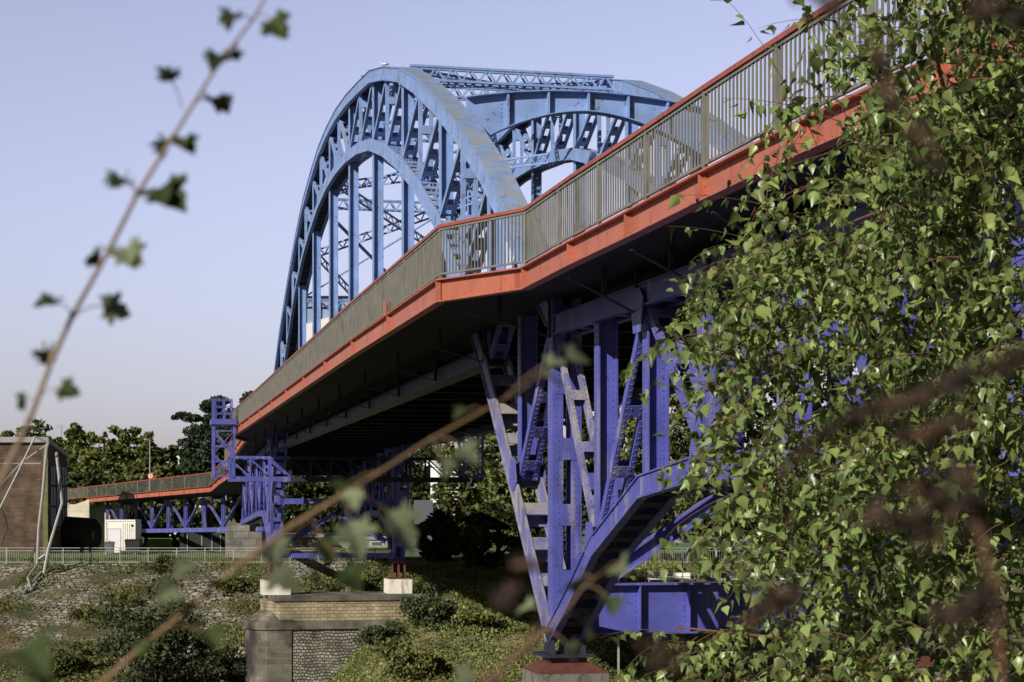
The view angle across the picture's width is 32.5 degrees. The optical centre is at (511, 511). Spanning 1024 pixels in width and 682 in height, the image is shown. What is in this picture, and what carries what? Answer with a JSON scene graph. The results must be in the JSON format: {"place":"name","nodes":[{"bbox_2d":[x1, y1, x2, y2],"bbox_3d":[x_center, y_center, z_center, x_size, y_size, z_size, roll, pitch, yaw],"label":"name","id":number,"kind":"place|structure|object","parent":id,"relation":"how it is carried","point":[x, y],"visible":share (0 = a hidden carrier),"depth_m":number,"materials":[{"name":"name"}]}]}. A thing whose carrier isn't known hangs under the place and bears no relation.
{"place":"outdoors","nodes":[
{"label":"outdoors","id":0,"kind":"place"},
{"bbox_2d":[0,596,57,681],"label":"leafy stem","id":1,"kind":"object","parent":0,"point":[34,658],"visible":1,"depth_m":0.92,"materials":[{"name":"green plant"}]},
{"bbox_2d":[414,461,458,555],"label":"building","id":2,"kind":"structure","parent":0,"point":[426,507],"depth_m":139.00,"materials":[{"name":"white concrete"}]},
{"bbox_2d":[0,0,1006,511],"label":"sky","id":3,"kind":"structure","parent":0,"point":[81,96],"materials":[{"name":"blue"}]},
{"bbox_2d":[0,518,1023,681],"bbox_3d":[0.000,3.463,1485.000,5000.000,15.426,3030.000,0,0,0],"label":"ground","id":4,"kind":"structure","parent":0,"point":[11,572],"depth_m":116.55,"materials":[{"name":"green plant"}]},
{"bbox_2d":[0,429,14,436],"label":"broadleaf tree","id":5,"kind":"object","parent":4,"relation":"on","point":[7,433],"visible":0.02,"depth_m":194.27,"materials":[{"name":"green plant"}]},
{"bbox_2d":[15,425,45,436],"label":"broadleaf tree","id":6,"kind":"object","parent":4,"relation":"on","point":[28,433],"visible":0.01,"depth_m":199.57,"materials":[{"name":"green plant"}]},
{"bbox_2d":[0,436,63,592],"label":"bent pipe frame","id":7,"kind":"object","parent":4,"relation":"on","point":[46,446],"visible":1,"depth_m":121.94,"materials":[{"name":"metal"}]},
{"bbox_2d":[0,437,68,553],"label":"brick building","id":8,"kind":"structure","parent":4,"relation":"on","point":[20,507],"depth_m":147.00,"materials":[{"name":"brick"}]},
{"bbox_2d":[50,508,55,525],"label":"window","id":9,"kind":"structure","parent":8,"relation":"in","point":[52,510],"depth_m":147.94,"materials":[{"name":"paint"}]},
{"bbox_2d":[50,487,55,504],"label":"window","id":10,"kind":"structure","parent":8,"relation":"in","point":[52,489],"depth_m":148.03,"materials":[{"name":"paint"}]},
{"bbox_2d":[50,466,55,484],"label":"window","id":11,"kind":"structure","parent":8,"relation":"in","point":[52,468],"depth_m":148.12,"materials":[{"name":"paint"}]},
{"bbox_2d":[56,487,60,504],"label":"window","id":12,"kind":"structure","parent":8,"relation":"in","point":[58,502],"depth_m":149.35,"materials":[{"name":"paint"}]},
{"bbox_2d":[56,508,61,525],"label":"window","id":13,"kind":"structure","parent":8,"relation":"in","point":[60,518],"depth_m":149.79,"materials":[{"name":"paint"}]},
{"bbox_2d":[62,508,66,525],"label":"window","id":14,"kind":"structure","parent":8,"relation":"in","point":[64,510],"depth_m":151.11,"materials":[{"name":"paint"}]},
{"bbox_2d":[62,487,66,504],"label":"window","id":15,"kind":"structure","parent":8,"relation":"in","point":[64,489],"depth_m":151.37,"materials":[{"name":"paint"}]},
{"bbox_2d":[62,467,66,484],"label":"window","id":16,"kind":"structure","parent":8,"relation":"in","point":[64,469],"depth_m":151.37,"materials":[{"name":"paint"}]},
{"bbox_2d":[31,418,70,482],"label":"broadleaf tree","id":17,"kind":"object","parent":4,"relation":"on","point":[60,441],"visible":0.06,"depth_m":204.82,"materials":[{"name":"green plant"}]},
{"bbox_2d":[21,641,96,677],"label":"shrub","id":18,"kind":"object","parent":4,"relation":"on","point":[61,657],"visible":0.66,"depth_m":101.73,"materials":[{"name":"green plant"}]},
{"bbox_2d":[61,516,101,551],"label":"storage tank","id":19,"kind":"object","parent":4,"relation":"on","point":[80,533],"visible":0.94,"depth_m":150.86,"materials":[{"name":"green paint"}]},
{"bbox_2d":[67,603,102,621],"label":"shrub","id":20,"kind":"object","parent":4,"relation":"on","point":[79,612],"visible":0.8,"depth_m":112.68,"materials":[{"name":"green plant"}]},
{"bbox_2d":[61,422,109,490],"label":"broadleaf tree","id":21,"kind":"object","parent":4,"relation":"on","point":[75,434],"visible":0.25,"depth_m":188.55,"materials":[{"name":"green plant"}]},
{"bbox_2d":[67,467,112,504],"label":"tall shrub","id":22,"kind":"object","parent":4,"relation":"on","point":[86,479],"visible":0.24,"depth_m":181.29,"materials":[{"name":"green plant"}]},
{"bbox_2d":[67,500,129,547],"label":"abutment wall","id":23,"kind":"structure","parent":4,"relation":"on","point":[84,509],"depth_m":169.00,"materials":[{"name":"concrete"}]},
{"bbox_2d":[67,424,138,504],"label":"broadleaf tree","id":24,"kind":"object","parent":4,"relation":"on","point":[113,450],"visible":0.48,"depth_m":187.01,"materials":[{"name":"green plant"}]},
{"bbox_2d":[105,541,114,553],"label":"waste bin","id":25,"kind":"object","parent":4,"relation":"on","point":[109,545],"visible":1,"depth_m":143.21,"materials":[{"name":"grey plastic"}]},
{"bbox_2d":[89,459,147,534],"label":"tall shrub","id":26,"kind":"object","parent":4,"relation":"on","point":[115,477],"visible":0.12,"depth_m":181.58,"materials":[{"name":"green plant"}]},
{"bbox_2d":[103,589,139,608],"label":"shrub","id":27,"kind":"object","parent":4,"relation":"on","point":[123,596],"visible":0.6,"depth_m":114.86,"materials":[{"name":"green plant"}]},
{"bbox_2d":[105,520,141,553],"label":"site container","id":28,"kind":"object","parent":4,"relation":"on","point":[118,532],"visible":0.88,"depth_m":144.96,"materials":[{"name":"white paint"}]},
{"bbox_2d":[108,529,120,551],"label":"door","id":29,"kind":"structure","parent":28,"relation":"in","point":[114,535],"depth_m":144.97,"materials":[{"name":"paint"}]},
{"bbox_2d":[103,426,146,472],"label":"broadleaf tree","id":30,"kind":"object","parent":4,"relation":"on","point":[135,432],"visible":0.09,"depth_m":191.73,"materials":[{"name":"green plant"}]},
{"bbox_2d":[124,539,141,554],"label":"waste bin","id":31,"kind":"object","parent":4,"relation":"on","point":[132,544],"visible":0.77,"depth_m":142.91,"materials":[{"name":"paint"}]},
{"bbox_2d":[0,558,267,681],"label":"bank weeds","id":32,"kind":"object","parent":4,"relation":"on","point":[104,666],"visible":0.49,"depth_m":115.00,"materials":[{"name":"green plant"}]},
{"bbox_2d":[120,431,170,528],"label":"broadleaf tree","id":33,"kind":"object","parent":4,"relation":"on","point":[159,457],"visible":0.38,"depth_m":185.25,"materials":[{"name":"green plant"}]},
{"bbox_2d":[0,0,290,489],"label":"leafy stem","id":34,"kind":"object","parent":4,"relation":"on","point":[170,193],"visible":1,"depth_m":1.20,"materials":[{"name":"green plant"}]},
{"bbox_2d":[124,464,167,545],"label":"tall shrub","id":35,"kind":"object","parent":4,"relation":"on","point":[156,471],"visible":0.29,"depth_m":181.22,"materials":[{"name":"green plant"}]},
{"bbox_2d":[81,575,216,681],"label":"shrub","id":36,"kind":"object","parent":4,"relation":"on","point":[166,650],"visible":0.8,"depth_m":98.38,"materials":[{"name":"green plant"}]},
{"bbox_2d":[148,538,171,552],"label":"sheet screen","id":37,"kind":"object","parent":4,"relation":"on","point":[159,543],"visible":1,"depth_m":150.00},
{"bbox_2d":[136,553,190,573],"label":"shrub","id":38,"kind":"object","parent":4,"relation":"on","point":[165,562],"visible":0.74,"depth_m":122.19,"materials":[{"name":"green plant"}]},
{"bbox_2d":[152,444,180,465],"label":"broadleaf tree","id":39,"kind":"object","parent":4,"relation":"on","point":[172,449],"visible":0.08,"depth_m":189.52,"materials":[{"name":"green plant"}]},
{"bbox_2d":[143,460,201,545],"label":"tall shrub","id":40,"kind":"object","parent":4,"relation":"on","point":[171,467],"visible":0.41,"depth_m":180.77,"materials":[{"name":"green plant"}]},
{"bbox_2d":[164,457,195,520],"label":"broadleaf tree","id":41,"kind":"object","parent":4,"relation":"on","point":[193,504],"visible":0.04,"depth_m":185.56,"materials":[{"name":"green plant"}]},
{"bbox_2d":[180,533,224,551],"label":"screen","id":42,"kind":"object","parent":4,"relation":"on","point":[202,541],"visible":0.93,"depth_m":152.00,"materials":[{"name":"paint"}]},
{"bbox_2d":[175,473,231,545],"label":"tall shrub","id":43,"kind":"object","parent":4,"relation":"on","point":[216,505],"visible":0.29,"depth_m":180.93,"materials":[{"name":"green plant"}]},
{"bbox_2d":[170,390,252,532],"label":"pine tree","id":44,"kind":"object","parent":4,"relation":"on","point":[199,454],"visible":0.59,"depth_m":159.41,"materials":[{"name":"green plant"}]},
{"bbox_2d":[177,643,247,681],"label":"shrub","id":45,"kind":"object","parent":4,"relation":"on","point":[222,672],"visible":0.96,"depth_m":98.64,"materials":[{"name":"green plant"}]},
{"bbox_2d":[218,426,230,443],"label":"broadleaf tree","id":46,"kind":"object","parent":4,"relation":"on","point":[224,436],"visible":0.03,"depth_m":149.04,"materials":[{"name":"green plant"}]},
{"bbox_2d":[208,574,259,593],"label":"shrub","id":47,"kind":"object","parent":4,"relation":"on","point":[233,583],"visible":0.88,"depth_m":118.16,"materials":[{"name":"green plant"}]},
{"bbox_2d":[225,523,265,557],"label":"approach pier","id":48,"kind":"structure","parent":4,"relation":"on","point":[238,536],"depth_m":132.00,"materials":[{"name":"grey stone"}]},
{"bbox_2d":[86,462,285,532],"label":"approach bridge","id":49,"kind":"structure","parent":48,"relation":"on","point":[219,486],"depth_m":147.85,"materials":[{"name":"metal"}]},
{"bbox_2d":[144,439,153,490],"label":"lamp post","id":50,"kind":"object","parent":49,"relation":"on","point":[150,475],"visible":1,"depth_m":159.96,"materials":[{"name":"metal"}]},
{"bbox_2d":[226,482,291,526],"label":"understorey tree","id":51,"kind":"object","parent":4,"relation":"on","point":[238,514],"visible":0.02,"depth_m":184.67,"materials":[{"name":"green plant"}]},
{"bbox_2d":[275,475,323,532],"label":"understorey tree","id":52,"kind":"object","parent":4,"relation":"on","point":[294,511],"visible":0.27,"depth_m":184.27,"materials":[{"name":"green plant"}]},
{"bbox_2d":[284,533,332,547],"bbox_3d":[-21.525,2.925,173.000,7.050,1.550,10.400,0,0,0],"label":"brick building","id":53,"kind":"structure","parent":4,"relation":"on","point":[309,538],"depth_m":168.00,"materials":[{"name":"brick"}]},
{"bbox_2d":[290,540,300,545],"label":"window","id":54,"kind":"structure","parent":53,"relation":"in","point":[298,542],"depth_m":167.92,"materials":[{"name":"glass"}]},
{"bbox_2d":[291,296,347,517],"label":"white hall","id":55,"kind":"structure","parent":4,"relation":"on","point":[324,317],"depth_m":222.00,"materials":[{"name":"paint"}]},
{"bbox_2d":[295,475,351,534],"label":"understorey tree","id":56,"kind":"object","parent":4,"relation":"on","point":[307,490],"visible":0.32,"depth_m":184.43,"materials":[{"name":"green plant"}]},
{"bbox_2d":[301,574,345,590],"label":"shrub","id":57,"kind":"object","parent":4,"relation":"on","point":[329,583],"visible":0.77,"depth_m":118.42,"materials":[{"name":"green plant"}]},
{"bbox_2d":[243,591,423,681],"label":"stone pier","id":58,"kind":"structure","parent":4,"relation":"on","point":[301,637],"depth_m":98.13,"materials":[{"name":"grey stone"}]},
{"bbox_2d":[260,579,290,594],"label":"bearing block","id":59,"kind":"structure","parent":58,"relation":"on","point":[276,590],"depth_m":99.15,"materials":[{"name":"concrete"}]},
{"bbox_2d":[223,0,1023,657],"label":"arch bridge","id":60,"kind":"structure","parent":59,"relation":"on","point":[411,348],"depth_m":36.85,"materials":[{"name":"blue paint"}]},
{"bbox_2d":[210,399,483,482],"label":"inspection gantry","id":61,"kind":"object","parent":60,"relation":"attached to","point":[230,460],"visible":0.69,"depth_m":94.64,"materials":[{"name":"blue paint"}]},
{"bbox_2d":[384,578,411,593],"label":"bearing block","id":62,"kind":"structure","parent":58,"relation":"on","point":[397,586],"depth_m":100.70,"materials":[{"name":"concrete"}]},
{"bbox_2d":[99,343,589,681],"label":"leafy stem","id":63,"kind":"object","parent":4,"relation":"on","point":[353,534],"visible":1,"depth_m":1.15,"materials":[{"name":"green plant"}]},
{"bbox_2d":[221,562,467,663],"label":"pier weeds","id":64,"kind":"object","parent":4,"relation":"on","point":[345,589],"visible":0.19,"depth_m":117.92,"materials":[{"name":"green plant"}]},
{"bbox_2d":[328,475,382,534],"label":"understorey tree","id":65,"kind":"object","parent":4,"relation":"on","point":[339,518],"visible":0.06,"depth_m":184.52,"materials":[{"name":"green plant"}]},
{"bbox_2d":[327,535,387,547],"bbox_3d":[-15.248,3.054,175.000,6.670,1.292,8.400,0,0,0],"label":"beige shed","id":66,"kind":"structure","parent":4,"relation":"on","point":[374,542],"depth_m":171.00,"materials":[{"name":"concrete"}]},
{"bbox_2d":[362,572,383,590],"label":"shrub","id":67,"kind":"object","parent":4,"relation":"on","point":[372,580],"visible":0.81,"depth_m":116.23,"materials":[{"name":"green plant"}]},
{"bbox_2d":[353,619,405,645],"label":"shrub","id":68,"kind":"object","parent":4,"relation":"on","point":[376,633],"visible":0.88,"depth_m":92.18,"materials":[{"name":"green plant"}]},
{"bbox_2d":[370,462,423,534],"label":"understorey tree","id":69,"kind":"object","parent":4,"relation":"on","point":[377,521],"visible":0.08,"depth_m":185.00,"materials":[{"name":"green plant"}]},
{"bbox_2d":[0,548,807,563],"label":"bank fence","id":70,"kind":"object","parent":4,"relation":"on","point":[119,550],"visible":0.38,"depth_m":124.97,"materials":[{"name":"metal"}]},
{"bbox_2d":[377,444,442,526],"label":"broadleaf tree","id":71,"kind":"object","parent":4,"relation":"on","point":[429,451],"visible":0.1,"depth_m":173.53,"materials":[{"name":"green plant"}]},
{"bbox_2d":[371,633,454,678],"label":"shrub","id":72,"kind":"object","parent":4,"relation":"on","point":[408,661],"visible":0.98,"depth_m":85.35,"materials":[{"name":"green plant"}]},
{"bbox_2d":[404,447,453,523],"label":"understorey tree","id":73,"kind":"object","parent":4,"relation":"on","point":[420,465],"visible":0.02,"depth_m":185.11,"materials":[{"name":"green plant"}]},
{"bbox_2d":[395,584,465,631],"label":"shrub","id":74,"kind":"object","parent":4,"relation":"on","point":[425,608],"visible":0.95,"depth_m":93.18,"materials":[{"name":"green plant"}]},
{"bbox_2d":[414,508,464,562],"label":"bush","id":75,"kind":"object","parent":4,"relation":"on","point":[441,528],"visible":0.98,"depth_m":123.20,"materials":[{"name":"green plant"}]},
{"bbox_2d":[425,445,482,523],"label":"understorey tree","id":76,"kind":"object","parent":4,"relation":"on","point":[463,500],"visible":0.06,"depth_m":184.45,"materials":[{"name":"green plant"}]},
{"bbox_2d":[428,434,500,531],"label":"broadleaf tree","id":77,"kind":"object","parent":4,"relation":"on","point":[442,494],"visible":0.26,"depth_m":134.09,"materials":[{"name":"green plant"}]},
{"bbox_2d":[450,602,510,635],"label":"shrub","id":78,"kind":"object","parent":4,"relation":"on","point":[468,614],"visible":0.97,"depth_m":91.99,"materials":[{"name":"green plant"}]},
{"bbox_2d":[454,500,535,571],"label":"bush","id":79,"kind":"object","parent":4,"relation":"on","point":[476,533],"visible":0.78,"depth_m":116.98,"materials":[{"name":"green plant"}]},
{"bbox_2d":[469,428,547,536],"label":"broadleaf tree","id":80,"kind":"object","parent":4,"relation":"on","point":[493,474],"visible":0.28,"depth_m":126.67,"materials":[{"name":"green plant"}]},
{"bbox_2d":[1,556,1022,560],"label":"path","id":81,"kind":"structure","parent":4,"relation":"on","point":[188,558],"depth_m":126.56,"materials":[{"name":"grey concrete"}]},
{"bbox_2d":[486,552,545,681],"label":"dried seed plant","id":82,"kind":"object","parent":4,"relation":"on","point":[511,594],"visible":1,"depth_m":0.62,"materials":[{"name":"plant"}]},
{"bbox_2d":[323,558,746,681],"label":"grassy embankment","id":83,"kind":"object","parent":4,"relation":"on","point":[484,584],"visible":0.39,"depth_m":92.87,"materials":[{"name":"green plant"}]},
{"bbox_2d":[506,527,565,573],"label":"broadleaf tree","id":84,"kind":"object","parent":4,"relation":"on","point":[538,532],"visible":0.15,"depth_m":116.22,"materials":[{"name":"green plant"}]},
{"bbox_2d":[452,551,627,681],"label":"leafy stem","id":85,"kind":"object","parent":4,"relation":"on","point":[465,674],"visible":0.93,"depth_m":1.15,"materials":[{"name":"green plant"}]},
{"bbox_2d":[70,449,1022,528],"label":"distant wood","id":86,"kind":"object","parent":4,"relation":"on","point":[477,487],"depth_m":341.27,"materials":[{"name":"green plant"}]},
{"bbox_2d":[521,413,593,554],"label":"broadleaf tree","id":87,"kind":"object","parent":4,"relation":"on","point":[590,468],"visible":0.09,"depth_m":127.00,"materials":[{"name":"green plant"}]},
{"bbox_2d":[522,657,608,681],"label":"pier pedestal","id":88,"kind":"object","parent":4,"relation":"on","point":[558,670],"visible":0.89,"depth_m":33.73,"materials":[{"name":"stone"}]},
{"bbox_2d":[594,641,643,674],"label":"shrub","id":89,"kind":"object","parent":4,"relation":"on","point":[629,655],"visible":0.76,"depth_m":85.69,"materials":[{"name":"green plant"}]},
{"bbox_2d":[582,406,670,526],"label":"broadleaf tree","id":90,"kind":"object","parent":4,"relation":"on","point":[638,469],"visible":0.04,"depth_m":129.38,"materials":[{"name":"green plant"}]},
{"bbox_2d":[617,465,636,681],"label":"lamp post","id":91,"kind":"object","parent":4,"relation":"on","point":[618,646],"visible":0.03,"depth_m":75.22,"materials":[{"name":"metal"}]},
{"bbox_2d":[618,390,703,561],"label":"broadleaf tree","id":92,"kind":"object","parent":4,"relation":"on","point":[675,415],"visible":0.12,"depth_m":125.40,"materials":[{"name":"green plant"}]},
{"bbox_2d":[669,389,770,557],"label":"broadleaf tree","id":93,"kind":"object","parent":4,"relation":"on","point":[748,435],"visible":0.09,"depth_m":133.82,"materials":[{"name":"green plant"}]},
{"bbox_2d":[636,575,814,681],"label":"dried seed plant","id":94,"kind":"object","parent":4,"relation":"on","point":[770,602],"visible":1,"depth_m":0.62,"materials":[{"name":"brown plant"}]},
{"bbox_2d":[738,360,823,552],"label":"broadleaf tree","id":95,"kind":"object","parent":4,"relation":"on","point":[772,395],"visible":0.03,"depth_m":133.43,"materials":[{"name":"green plant"}]},
{"bbox_2d":[601,0,1023,681],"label":"birch tree","id":96,"kind":"object","parent":4,"relation":"on","point":[829,492],"visible":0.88,"depth_m":6.99,"materials":[{"name":"green plant"}]},
{"bbox_2d":[616,504,1016,582],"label":"terrace railing","id":97,"kind":"object","parent":4,"relation":"on","point":[714,541],"visible":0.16,"depth_m":100.88,"materials":[{"name":"metal"}]},
{"bbox_2d":[815,360,858,410],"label":"broadleaf tree","id":98,"kind":"object","parent":4,"relation":"on","point":[821,400],"depth_m":137.35,"materials":[{"name":"green plant"}]},
{"bbox_2d":[775,342,1023,482],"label":"dried seed plant","id":99,"kind":"object","parent":4,"relation":"on","point":[891,406],"visible":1,"depth_m":0.62,"materials":[{"name":"brown plant"}]},
{"bbox_2d":[852,34,949,182],"bbox_3d":[0.138,-0.143,0.621,0.037,0.054,0.021,0,0,0],"label":"dried seed plant","id":100,"kind":"object","parent":4,"relation":"on","point":[877,60],"visible":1,"depth_m":0.62,"materials":[{"name":"brown plant"}]},
{"bbox_2d":[792,0,1023,39],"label":"dried seed plant","id":101,"kind":"object","parent":4,"relation":"on","point":[1000,11],"visible":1,"depth_m":0.60,"materials":[{"name":"plant"}]},
{"bbox_2d":[876,650,944,681],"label":"pier pedestal","id":102,"kind":"object","parent":4,"relation":"on","point":[925,661],"visible":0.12,"depth_m":35.25,"materials":[{"name":"stone"}]},
{"bbox_2d":[843,455,1021,681],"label":"dried seed plant","id":103,"kind":"object","parent":4,"relation":"on","point":[930,492],"visible":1,"depth_m":0.62,"materials":[{"name":"brown plant"}]},
{"bbox_2d":[984,394,1020,553],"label":"broadleaf tree","id":104,"kind":"object","parent":4,"relation":"on","point":[1000,498],"visible":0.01,"depth_m":139.97,"materials":[{"name":"green plant"}]},
{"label":"ramp wall","id":105,"kind":"object","parent":4,"relation":"on","visible":0},
{"bbox_2d":[67,487,85,498],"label":"bridge ramp railing","id":106,"kind":"object","parent":105,"relation":"on","point":[74,493],"visible":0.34,"depth_m":172.65,"materials":[{"name":"grey metal"}]},
{"bbox_2d":[648,573,690,581],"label":"white bench","id":107,"kind":"object","parent":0,"point":[671,576],"visible":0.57,"depth_m":107.24,"materials":[{"name":"paint"}]},
{"bbox_2d":[721,573,757,579],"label":"white bench","id":108,"kind":"object","parent":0,"point":[732,576],"visible":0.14,"depth_m":107.24,"materials":[{"name":"paint"}]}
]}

